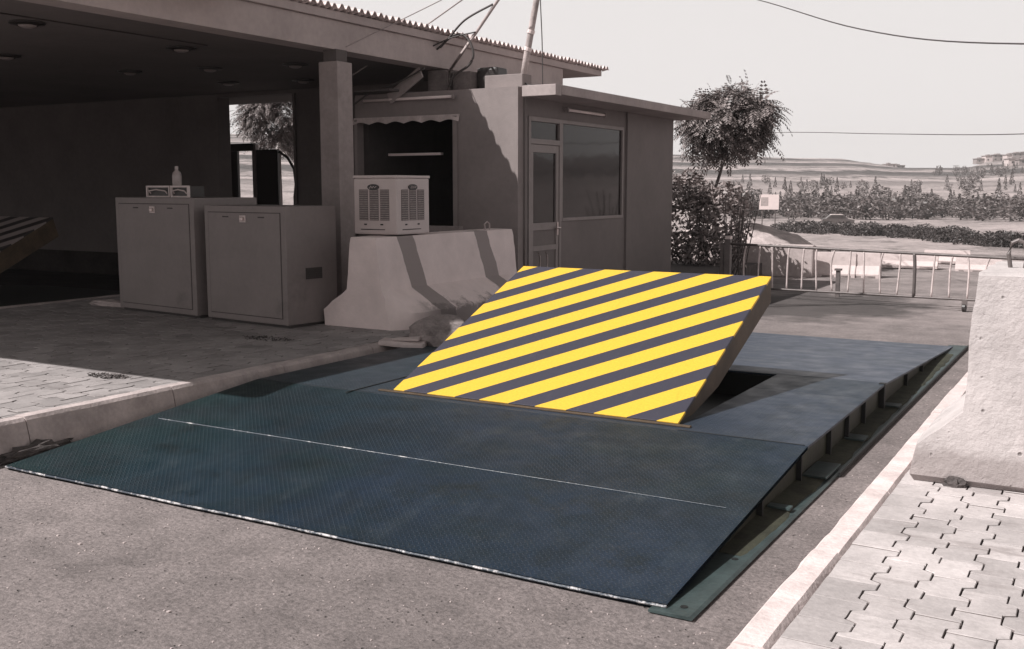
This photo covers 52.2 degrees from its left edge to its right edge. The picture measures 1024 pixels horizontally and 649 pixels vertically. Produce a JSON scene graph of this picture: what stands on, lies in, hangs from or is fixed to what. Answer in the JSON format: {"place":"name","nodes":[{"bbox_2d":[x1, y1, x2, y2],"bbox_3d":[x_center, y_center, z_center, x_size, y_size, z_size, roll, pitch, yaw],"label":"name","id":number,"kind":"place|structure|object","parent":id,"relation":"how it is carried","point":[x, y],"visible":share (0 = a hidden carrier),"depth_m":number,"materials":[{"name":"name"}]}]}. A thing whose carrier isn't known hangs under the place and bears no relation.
{"place":"outdoors","nodes":[
{"label":"outdoors","id":0,"kind":"place"},
{"bbox_2d":[0,296,465,418],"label":"pavement","id":1,"kind":"structure","parent":0,"point":[52,355],"depth_m":9.64,"materials":[{"name":"grey concrete"}]},
{"bbox_2d":[89,299,120,306],"bbox_3d":[-5.034,-0.278,13.100,0.730,0.082,0.251,4,9,30],"label":"kerb stone","id":2,"kind":"object","parent":1,"relation":"on","point":[109,302],"visible":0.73,"depth_m":13.01,"materials":[{"name":"concrete"}]},
{"bbox_2d":[88,371,131,378],"bbox_3d":[-3.161,0.396,8.172,0.447,0.017,0.205,4,9,30],"label":"weed tuft","id":3,"kind":"object","parent":1,"relation":"on","point":[112,375],"visible":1,"depth_m":8.15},
{"bbox_2d":[115,197,256,317],"bbox_3d":[-3.892,-0.839,12.492,1.520,1.350,0.930,6,9,37],"label":"metal cabinet","id":4,"kind":"object","parent":1,"relation":"on","point":[161,241],"visible":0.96,"depth_m":12.06,"materials":[{"name":"metal"}]},
{"bbox_2d":[146,186,170,196],"bbox_3d":[-4.089,-1.568,12.332,0.460,0.135,0.254,6,9,37],"label":"control box","id":5,"kind":"object","parent":4,"relation":"on","point":[157,191],"visible":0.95,"depth_m":12.27,"materials":[{"name":"metal"}]},
{"bbox_2d":[172,166,181,185],"bbox_3d":[-3.991,-1.702,12.463,0.112,0.365,0.112,4,9,30],"label":"bottle","id":6,"kind":"object","parent":4,"relation":"on","point":[176,177],"visible":0.74,"depth_m":12.42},
{"bbox_2d":[170,186,203,197],"bbox_3d":[-3.756,-1.535,12.081,0.330,0.135,0.254,6,9,37],"label":"control box","id":7,"kind":"object","parent":4,"relation":"on","point":[186,191],"visible":1,"depth_m":12.01,"materials":[{"name":"metal"}]},
{"bbox_2d":[244,335,293,340],"bbox_3d":[-2.389,0.132,10.214,0.608,0.017,0.268,4,9,30],"label":"weed tuft","id":8,"kind":"object","parent":1,"relation":"on","point":[260,337],"visible":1,"depth_m":10.22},
{"bbox_2d":[204,205,336,327],"bbox_3d":[-2.664,-0.669,11.498,1.342,1.270,0.750,5,9,36],"label":"metal cabinet","id":9,"kind":"object","parent":1,"relation":"on","point":[272,265],"visible":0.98,"depth_m":11.16,"materials":[{"name":"metal"}]},
{"bbox_2d":[0,0,608,296],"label":"canopy","id":10,"kind":"object","parent":1,"relation":"on","point":[77,51],"visible":0.93,"depth_m":12.95,"materials":[{"name":"corrugated metal"},{"name":"concrete"},{"name":"paint"}]},
{"bbox_2d":[0,54,21,59],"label":"ceiling lamp","id":11,"kind":"object","parent":10,"relation":"attached to","point":[8,56],"visible":1,"depth_m":13.32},
{"bbox_2d":[8,19,45,28],"bbox_3d":[-4.977,-3.075,10.740,0.350,0.056,0.350,4,9,30],"label":"ceiling lamp","id":12,"kind":"object","parent":10,"relation":"attached to","point":[29,24],"visible":1,"depth_m":10.66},
{"bbox_2d":[117,70,142,74],"bbox_3d":[-5.542,-3.650,15.175,0.350,0.056,0.350,4,9,30],"label":"ceiling lamp","id":13,"kind":"object","parent":10,"relation":"attached to","point":[130,72],"visible":1,"depth_m":15.08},
{"bbox_2d":[166,45,195,52],"bbox_3d":[-4.002,-3.323,12.656,0.350,0.056,0.350,4,9,30],"label":"ceiling lamp","id":14,"kind":"object","parent":10,"relation":"attached to","point":[181,49],"visible":1,"depth_m":12.57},
{"bbox_2d":[197,66,222,71],"bbox_3d":[-4.268,-3.599,14.784,0.350,0.056,0.350,4,9,30],"label":"ceiling lamp","id":15,"kind":"object","parent":10,"relation":"attached to","point":[208,69],"visible":1,"depth_m":14.69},
{"bbox_2d":[217,81,238,85],"bbox_3d":[-4.541,-3.853,16.743,0.350,0.056,0.350,4,9,30],"label":"ceiling lamp","id":16,"kind":"object","parent":10,"relation":"attached to","point":[228,83],"visible":1,"depth_m":16.64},
{"bbox_2d":[282,62,307,67],"bbox_3d":[-2.967,-3.539,14.319,0.350,0.056,0.350,4,9,30],"label":"ceiling lamp","id":17,"kind":"object","parent":10,"relation":"attached to","point":[294,65],"visible":1,"depth_m":14.22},
{"bbox_2d":[353,68,424,105],"bbox_3d":[-1.786,-3.222,14.441,1.334,0.578,0.056,4,8,26],"label":"cable","id":18,"kind":"object","parent":10,"relation":"attached to","point":[364,96],"visible":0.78,"depth_m":14.34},
{"bbox_2d":[346,0,440,46],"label":"cable","id":19,"kind":"object","parent":10,"relation":"attached to","point":[392,24],"visible":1,"depth_m":13.25,"materials":[{"name":"rubber"}]},
{"bbox_2d":[387,67,422,103],"bbox_3d":[-1.471,-3.285,14.384,0.640,0.170,0.031,-33,-24,29],"label":"loose board","id":20,"kind":"object","parent":10,"relation":"attached to","point":[404,86],"visible":1,"depth_m":14.36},
{"bbox_2d":[352,0,461,75],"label":"cable","id":21,"kind":"object","parent":10,"relation":"attached to","point":[420,29],"visible":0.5,"depth_m":13.91,"materials":[{"name":"black rubber"}]},
{"bbox_2d":[441,33,474,86],"bbox_3d":[-0.749,-3.611,14.278,0.564,0.708,0.055,4,9,30],"label":"cable","id":22,"kind":"object","parent":10,"relation":"hanging from","point":[470,62],"visible":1,"depth_m":14.18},
{"bbox_2d":[436,3,492,49],"bbox_3d":[-0.650,-4.019,14.131,0.866,0.561,0.051,3,8,25],"label":"cable","id":23,"kind":"object","parent":10,"relation":"attached to","point":[462,22],"visible":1,"depth_m":14.10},
{"bbox_2d":[378,336,426,347],"bbox_3d":[-1.033,0.161,9.945,0.443,0.098,0.215,4,11,10],"label":"concrete shard","id":24,"kind":"object","parent":1,"relation":"on","point":[408,342],"visible":0.99,"depth_m":9.87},
{"bbox_2d":[324,221,516,330],"bbox_3d":[-0.842,-0.633,12.105,1.136,1.075,2.800,4,9,30],"label":"jersey barrier","id":25,"kind":"object","parent":1,"relation":"on","point":[400,282],"visible":0.92,"depth_m":11.29,"materials":[{"name":"concrete"}]},
{"bbox_2d":[353,175,429,234],"bbox_3d":[-1.312,-1.311,11.447,0.602,0.630,0.627,4,9,30],"label":"air cooler","id":26,"kind":"object","parent":25,"relation":"on","point":[391,204],"visible":1,"depth_m":11.22,"materials":[{"name":"plastic"}]},
{"bbox_2d":[409,314,464,346],"bbox_3d":[-0.680,0.038,10.249,0.641,0.271,0.743,4,9,30],"label":"concrete lump","id":27,"kind":"object","parent":1,"relation":"on","point":[435,330],"visible":0.56,"depth_m":10.02,"materials":[{"name":"concrete"}]},
{"bbox_2d":[0,268,978,648],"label":"road","id":28,"kind":"structure","parent":0,"point":[56,592],"depth_m":4.62,"materials":[{"name":"asphalt"}]},
{"bbox_2d":[0,438,74,463],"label":"litter pile","id":29,"kind":"object","parent":28,"relation":"on","point":[36,447],"visible":0.77,"depth_m":6.63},
{"bbox_2d":[0,294,119,308],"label":"kerb","id":30,"kind":"structure","parent":28,"relation":"on","point":[33,304],"depth_m":13.61,"materials":[{"name":"concrete"}]},
{"bbox_2d":[0,342,398,464],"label":"kerb","id":31,"kind":"structure","parent":28,"relation":"on","point":[81,420],"depth_m":7.38,"materials":[{"name":"concrete"}]},
{"bbox_2d":[0,81,427,274],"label":"gatehouse wall","id":32,"kind":"structure","parent":28,"relation":"on","point":[73,170],"depth_m":20.64,"materials":[{"name":"paint"}]},
{"bbox_2d":[231,143,294,204],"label":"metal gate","id":33,"kind":"structure","parent":28,"relation":"on","point":[266,175],"depth_m":21.22,"materials":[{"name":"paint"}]},
{"bbox_2d":[1,375,953,648],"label":"loose grit","id":34,"kind":"object","parent":28,"relation":"on","point":[329,581],"visible":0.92,"depth_m":4.50,"materials":[{"name":"gravel"}]},
{"bbox_2d":[5,266,968,620],"bbox_3d":[0.911,0.063,8.756,4.442,1.017,8.370,4,9,30],"label":"road blocker","id":35,"kind":"object","parent":28,"relation":"on","point":[621,436],"visible":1,"depth_m":6.55,"materials":[{"name":"blue metal"}]},
{"bbox_2d":[722,191,761,274],"bbox_3d":[3.887,-1.451,17.848,0.720,1.710,0.492,4,9,30],"label":"shrub","id":36,"kind":"object","parent":28,"relation":"on","point":[736,254],"visible":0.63,"depth_m":17.79,"materials":[{"name":"grey plant"}]},
{"bbox_2d":[813,252,855,277],"bbox_3d":[6.245,-1.172,20.568,1.000,0.501,0.532,3,8,22],"label":"concrete block","id":37,"kind":"object","parent":28,"relation":"on","point":[840,259],"depth_m":20.38,"materials":[{"name":"concrete"}]},
{"bbox_2d":[834,268,841,296],"bbox_3d":[5.171,-0.663,16.599,0.100,0.450,0.100,4,9,30],"label":"stub post","id":38,"kind":"object","parent":28,"relation":"on","point":[838,275],"visible":1,"depth_m":16.57,"materials":[{"name":"metal"}]},
{"bbox_2d":[727,372,967,648],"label":"kerb","id":39,"kind":"structure","parent":28,"relation":"on","point":[771,620],"depth_m":4.32,"materials":[{"name":"concrete"}]},
{"bbox_2d":[843,252,881,278],"bbox_3d":[6.741,-1.149,20.397,0.850,0.501,0.532,3,8,24],"label":"concrete block","id":40,"kind":"object","parent":28,"relation":"on","point":[872,261],"depth_m":20.16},
{"bbox_2d":[719,236,1023,311],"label":"barred gate","id":41,"kind":"structure","parent":28,"relation":"on","point":[725,256],"depth_m":15.52,"materials":[{"name":"metal"}]},
{"bbox_2d":[477,67,506,88],"bbox_3d":[-0.274,-3.380,14.485,0.330,0.338,0.300,4,9,30],"label":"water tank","id":42,"kind":"object","parent":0,"point":[483,72],"visible":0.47,"depth_m":14.38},
{"bbox_2d":[399,250,830,347],"bbox_3d":[-6.280,0.646,7.273,5.770,0.250,46.000,4,9,30],"label":"pavement bed","id":43,"kind":"object","parent":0,"point":[751,269],"visible":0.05,"depth_m":19.74,"materials":[{"name":"concrete"}]},
{"bbox_2d":[353,73,710,271],"bbox_3d":[0.406,-2.198,16.776,3.670,2.950,5.850,4,9,30],"label":"guard booth","id":44,"kind":"object","parent":43,"relation":"on","point":[543,175],"visible":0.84,"depth_m":15.05,"materials":[{"name":"paint"}]},
{"bbox_2d":[352,88,413,97],"bbox_3d":[-1.640,-3.352,15.408,1.150,0.030,2.100,4,9,30],"label":"roof sheet","id":45,"kind":"object","parent":44,"relation":"on","point":[375,91],"visible":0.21,"depth_m":14.46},
{"bbox_2d":[361,94,455,103],"bbox_3d":[-1.439,-3.105,14.396,1.560,0.064,0.082,4,9,30],"label":"tube lamp","id":46,"kind":"object","parent":44,"relation":"attached to","point":[451,96],"visible":0.94,"depth_m":14.32,"materials":[{"name":"paint"}]},
{"bbox_2d":[428,70,456,90],"bbox_3d":[-0.951,-3.385,14.644,0.340,0.308,0.308,4,9,30],"label":"roof box","id":47,"kind":"object","parent":44,"relation":"on","point":[438,80],"visible":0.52,"depth_m":14.51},
{"bbox_2d":[453,71,476,89],"bbox_3d":[-0.623,-3.353,14.514,0.280,0.278,0.308,4,9,30],"label":"roof box","id":48,"kind":"object","parent":44,"relation":"on","point":[465,80],"visible":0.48,"depth_m":14.38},
{"bbox_2d":[448,0,499,89],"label":"slanting pole","id":49,"kind":"object","parent":44,"relation":"on","point":[473,36],"visible":0.83,"depth_m":14.15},
{"bbox_2d":[521,0,539,73],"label":"utility pole","id":50,"kind":"object","parent":44,"relation":"on","point":[529,41],"visible":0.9,"depth_m":13.73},
{"bbox_2d":[540,0,542,83],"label":"cable","id":51,"kind":"object","parent":50,"relation":"hanging from","point":[542,41],"visible":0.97,"depth_m":13.64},
{"bbox_2d":[531,144,560,267],"bbox_3d":[0.458,-1.449,14.399,0.119,2.015,0.810,4,9,30],"label":"door","id":52,"kind":"structure","parent":44,"relation":"in","point":[545,227],"depth_m":14.41,"materials":[{"name":"paint"}]},
{"bbox_2d":[563,108,605,116],"bbox_3d":[1.069,-3.077,15.194,0.082,0.064,1.250,4,9,30],"label":"tube lamp","id":53,"kind":"object","parent":44,"relation":"attached to","point":[584,112],"visible":1,"depth_m":15.12,"materials":[{"name":"paint"}]},
{"bbox_2d":[561,120,623,220],"bbox_3d":[1.203,-2.283,15.640,0.070,1.410,2.118,4,9,30],"label":"window","id":54,"kind":"structure","parent":44,"relation":"in","point":[592,154],"depth_m":15.61,"materials":[{"name":"glass"}]},
{"bbox_2d":[671,167,755,265],"bbox_3d":[3.607,-2.058,20.063,2.152,1.908,1.244,2,8,17],"label":"shrub","id":55,"kind":"object","parent":43,"relation":"on","point":[706,196],"visible":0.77,"depth_m":19.83,"materials":[{"name":"green plant"}]},
{"bbox_2d":[693,242,814,277],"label":"retaining wall","id":56,"kind":"structure","parent":43,"relation":"on","point":[780,255],"depth_m":20.48,"materials":[{"name":"concrete"}]},
{"bbox_2d":[229,0,1023,167],"label":"sky","id":57,"kind":"structure","parent":0,"point":[832,77],"materials":[{"name":"white"}]},
{"bbox_2d":[230,134,1023,270],"bbox_3d":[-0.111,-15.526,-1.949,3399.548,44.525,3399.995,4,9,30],"label":"ground","id":58,"kind":"structure","parent":0,"point":[795,170],"depth_m":302.21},
{"bbox_2d":[229,102,293,204],"bbox_3d":[-7.092,-4.885,31.437,2.734,5.017,3.047,1,7,10],"label":"young tree","id":59,"kind":"object","parent":58,"relation":"on","point":[257,120],"visible":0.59,"depth_m":30.63,"materials":[{"name":"green plant"}]},
{"bbox_2d":[673,70,792,233],"bbox_3d":[4.505,-3.243,21.867,2.585,3.978,2.580,4,9,30],"label":"young tree","id":60,"kind":"object","parent":58,"relation":"on","point":[719,136],"visible":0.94,"depth_m":21.22,"materials":[{"name":"green plant"}]},
{"bbox_2d":[754,194,779,217],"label":"round tree","id":61,"kind":"object","parent":58,"relation":"on","point":[755,201],"visible":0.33,"depth_m":165.46,"materials":[{"name":"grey plant"}]},
{"bbox_2d":[759,195,778,226],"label":"billboard","id":62,"kind":"object","parent":58,"relation":"on","point":[768,202],"visible":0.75,"depth_m":115.78,"materials":[{"name":"metal"}]},
{"bbox_2d":[779,196,799,216],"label":"round tree","id":63,"kind":"object","parent":58,"relation":"on","point":[782,202],"visible":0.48,"depth_m":172.58,"materials":[{"name":"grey plant"}]},
{"bbox_2d":[782,200,805,218],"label":"round tree","id":64,"kind":"object","parent":58,"relation":"on","point":[796,207],"visible":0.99,"depth_m":159.16,"materials":[{"name":"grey plant"}]},
{"bbox_2d":[791,221,809,232],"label":"hedge bush","id":65,"kind":"object","parent":58,"relation":"on","point":[798,228],"visible":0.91,"depth_m":109.20,"materials":[{"name":"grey plant"}]},
{"bbox_2d":[795,198,819,217],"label":"round tree","id":66,"kind":"object","parent":58,"relation":"on","point":[807,213],"visible":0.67,"depth_m":168.17,"materials":[{"name":"grey plant"}]},
{"bbox_2d":[811,224,827,234],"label":"hedge bush","id":67,"kind":"object","parent":58,"relation":"on","point":[819,231],"visible":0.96,"depth_m":107.15,"materials":[{"name":"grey plant"}]},
{"bbox_2d":[810,195,843,213],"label":"round tree","id":68,"kind":"object","parent":58,"relation":"on","point":[831,200],"visible":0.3,"depth_m":165.56,"materials":[{"name":"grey plant"}]},
{"bbox_2d":[817,205,839,217],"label":"round tree","id":69,"kind":"object","parent":58,"relation":"on","point":[827,208],"visible":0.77,"depth_m":158.46,"materials":[{"name":"grey plant"}]},
{"bbox_2d":[819,221,839,233],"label":"hedge bush","id":70,"kind":"object","parent":58,"relation":"on","point":[823,224],"visible":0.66,"depth_m":109.00,"materials":[{"name":"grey plant"}]},
{"bbox_2d":[821,214,854,225],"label":"parked car","id":71,"kind":"object","parent":58,"relation":"on","point":[835,218],"visible":0.7,"depth_m":130.45,"materials":[{"name":"paint"}]},
{"bbox_2d":[827,194,854,214],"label":"round tree","id":72,"kind":"object","parent":58,"relation":"on","point":[841,204],"visible":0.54,"depth_m":166.40,"materials":[{"name":"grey plant"}]},
{"bbox_2d":[845,198,870,218],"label":"round tree","id":73,"kind":"object","parent":58,"relation":"on","point":[851,211],"visible":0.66,"depth_m":158.50,"materials":[{"name":"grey plant"}]},
{"bbox_2d":[851,224,869,235],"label":"hedge bush","id":74,"kind":"object","parent":58,"relation":"on","point":[860,230],"visible":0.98,"depth_m":101.94,"materials":[{"name":"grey plant"}]},
{"bbox_2d":[852,197,877,219],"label":"round tree","id":75,"kind":"object","parent":58,"relation":"on","point":[867,201],"visible":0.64,"depth_m":156.59,"materials":[{"name":"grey plant"}]},
{"bbox_2d":[858,222,880,235],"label":"hedge bush","id":76,"kind":"object","parent":58,"relation":"on","point":[875,228],"visible":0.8,"depth_m":102.71,"materials":[{"name":"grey plant"}]},
{"bbox_2d":[855,195,886,219],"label":"round tree","id":77,"kind":"object","parent":58,"relation":"on","point":[873,205],"visible":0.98,"depth_m":155.31,"materials":[{"name":"grey plant"}]},
{"bbox_2d":[862,221,885,235],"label":"hedge bush","id":78,"kind":"object","parent":58,"relation":"on","point":[878,225],"visible":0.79,"depth_m":102.94,"materials":[{"name":"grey plant"}]},
{"bbox_2d":[870,184,892,197],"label":"round tree","id":79,"kind":"object","parent":58,"relation":"on","point":[886,188],"visible":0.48,"depth_m":219.47,"materials":[{"name":"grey plant"}]},
{"bbox_2d":[878,202,900,219],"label":"round tree","id":80,"kind":"object","parent":58,"relation":"on","point":[883,209],"visible":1,"depth_m":154.74,"materials":[{"name":"grey plant"}]},
{"bbox_2d":[882,223,906,237],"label":"hedge bush","id":81,"kind":"object","parent":58,"relation":"on","point":[895,232],"visible":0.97,"depth_m":97.34,"materials":[{"name":"grey plant"}]},
{"bbox_2d":[888,203,912,219],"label":"round tree","id":82,"kind":"object","parent":58,"relation":"on","point":[902,214],"visible":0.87,"depth_m":155.62,"materials":[{"name":"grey plant"}]},
{"bbox_2d":[902,183,921,195],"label":"round tree","id":83,"kind":"object","parent":58,"relation":"on","point":[913,191],"visible":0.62,"depth_m":234.43,"materials":[{"name":"grey plant"}]},
{"bbox_2d":[906,224,931,238],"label":"hedge bush","id":84,"kind":"object","parent":58,"relation":"on","point":[913,232],"visible":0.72,"depth_m":95.79,"materials":[{"name":"grey plant"}]},
{"bbox_2d":[909,201,935,219],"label":"round tree","id":85,"kind":"object","parent":58,"relation":"on","point":[921,207],"visible":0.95,"depth_m":158.77,"materials":[{"name":"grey plant"}]},
{"bbox_2d":[914,196,943,218],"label":"round tree","id":86,"kind":"object","parent":58,"relation":"on","point":[932,204],"visible":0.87,"depth_m":158.90,"materials":[{"name":"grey plant"}]},
{"bbox_2d":[920,226,941,240],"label":"hedge bush","id":87,"kind":"object","parent":58,"relation":"on","point":[923,234],"visible":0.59,"depth_m":92.57,"materials":[{"name":"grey plant"}]},
{"bbox_2d":[927,228,952,242],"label":"hedge bush","id":88,"kind":"object","parent":58,"relation":"on","point":[939,240],"visible":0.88,"depth_m":89.83,"materials":[{"name":"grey plant"}]},
{"bbox_2d":[934,199,952,217],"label":"round tree","id":89,"kind":"object","parent":58,"relation":"on","point":[941,213],"visible":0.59,"depth_m":170.37,"materials":[{"name":"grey plant"}]},
{"bbox_2d":[949,202,972,219],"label":"round tree","id":90,"kind":"object","parent":58,"relation":"on","point":[964,211],"visible":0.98,"depth_m":154.48,"materials":[{"name":"grey plant"}]},
{"bbox_2d":[948,227,978,244],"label":"hedge bush","id":91,"kind":"object","parent":58,"relation":"on","point":[960,232],"visible":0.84,"depth_m":86.56,"materials":[{"name":"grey plant"}]},
{"bbox_2d":[957,176,976,189],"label":"round tree","id":92,"kind":"object","parent":58,"relation":"on","point":[965,180],"visible":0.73,"depth_m":291.14,"materials":[{"name":"grey plant"}]},
{"bbox_2d":[958,180,980,195],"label":"round tree","id":93,"kind":"object","parent":58,"relation":"on","point":[966,189],"visible":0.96,"depth_m":251.97,"materials":[{"name":"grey plant"}]},
{"bbox_2d":[970,234,988,245],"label":"hedge bush","id":94,"kind":"object","parent":58,"relation":"on","point":[975,240],"visible":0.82,"depth_m":84.71,"materials":[{"name":"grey plant"}]},
{"bbox_2d":[969,202,995,220],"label":"round tree","id":95,"kind":"object","parent":58,"relation":"on","point":[984,211],"visible":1,"depth_m":150.59,"materials":[{"name":"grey plant"}]},
{"bbox_2d":[976,232,1004,246],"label":"hedge bush","id":96,"kind":"object","parent":58,"relation":"on","point":[990,235],"visible":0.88,"depth_m":83.38,"materials":[{"name":"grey plant"}]},
{"bbox_2d":[976,196,1005,219],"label":"round tree","id":97,"kind":"object","parent":58,"relation":"on","point":[994,202],"visible":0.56,"depth_m":156.27,"materials":[{"name":"grey plant"}]},
{"bbox_2d":[987,230,1015,246],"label":"hedge bush","id":98,"kind":"object","parent":58,"relation":"on","point":[1004,235],"visible":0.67,"depth_m":82.83,"materials":[{"name":"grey plant"}]},
{"bbox_2d":[995,197,1023,221],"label":"round tree","id":99,"kind":"object","parent":58,"relation":"on","point":[1014,203],"visible":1,"depth_m":149.54,"materials":[{"name":"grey plant"}]},
{"bbox_2d":[1004,157,1019,165],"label":"house","id":100,"kind":"structure","parent":58,"relation":"on","point":[1010,160],"depth_m":497.15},
{"bbox_2d":[1004,232,1023,247],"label":"hedge bush","id":101,"kind":"object","parent":58,"relation":"on","point":[1009,239],"visible":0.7,"depth_m":81.84,"materials":[{"name":"green plant"}]},
{"bbox_2d":[671,222,828,276],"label":"bank","id":102,"kind":"structure","parent":0,"point":[764,234],"depth_m":22.01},
{"bbox_2d":[673,132,1023,135],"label":"cable","id":103,"kind":"object","parent":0,"point":[908,134],"visible":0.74,"depth_m":21.68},
{"bbox_2d":[759,0,1023,44],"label":"cable","id":104,"kind":"object","parent":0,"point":[899,35],"visible":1,"depth_m":11.38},
{"bbox_2d":[771,470,1023,648],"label":"pavement","id":105,"kind":"structure","parent":0,"point":[878,588],"depth_m":4.04,"materials":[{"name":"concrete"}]},
{"bbox_2d":[942,476,966,487],"bbox_3d":[2.249,0.801,5.318,0.123,0.062,0.068,4,9,30],"label":"dirt clod","id":106,"kind":"object","parent":105,"relation":"on","point":[954,482],"visible":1,"depth_m":5.30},
{"bbox_2d":[909,238,1023,492],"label":"jersey barrier","id":107,"kind":"object","parent":105,"relation":"on","point":[973,436],"visible":1,"depth_m":5.20,"materials":[{"name":"concrete"}]},
{"bbox_2d":[882,253,938,268],"bbox_3d":[8.838,-1.414,23.215,1.150,0.301,0.532,3,8,24],"label":"concrete block","id":108,"kind":"object","parent":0,"point":[892,261],"depth_m":23.08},
{"bbox_2d":[924,249,970,263],"bbox_3d":[10.268,-1.604,24.684,1.000,0.301,0.532,3,8,24],"label":"concrete block","id":109,"kind":"object","parent":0,"point":[944,260],"depth_m":24.53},
{"bbox_2d":[955,257,1002,271],"bbox_3d":[9.843,-1.264,22.061,0.900,0.301,0.532,3,8,24],"label":"concrete block","id":110,"kind":"object","parent":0,"point":[976,264],"depth_m":21.95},
{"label":"lane","id":111,"kind":"object","parent":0,"visible":0},
{"bbox_2d":[0,216,119,305],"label":"road blocker","id":112,"kind":"object","parent":111,"relation":"on","point":[21,238],"visible":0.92,"depth_m":14.82,"materials":[{"name":"black metal"}]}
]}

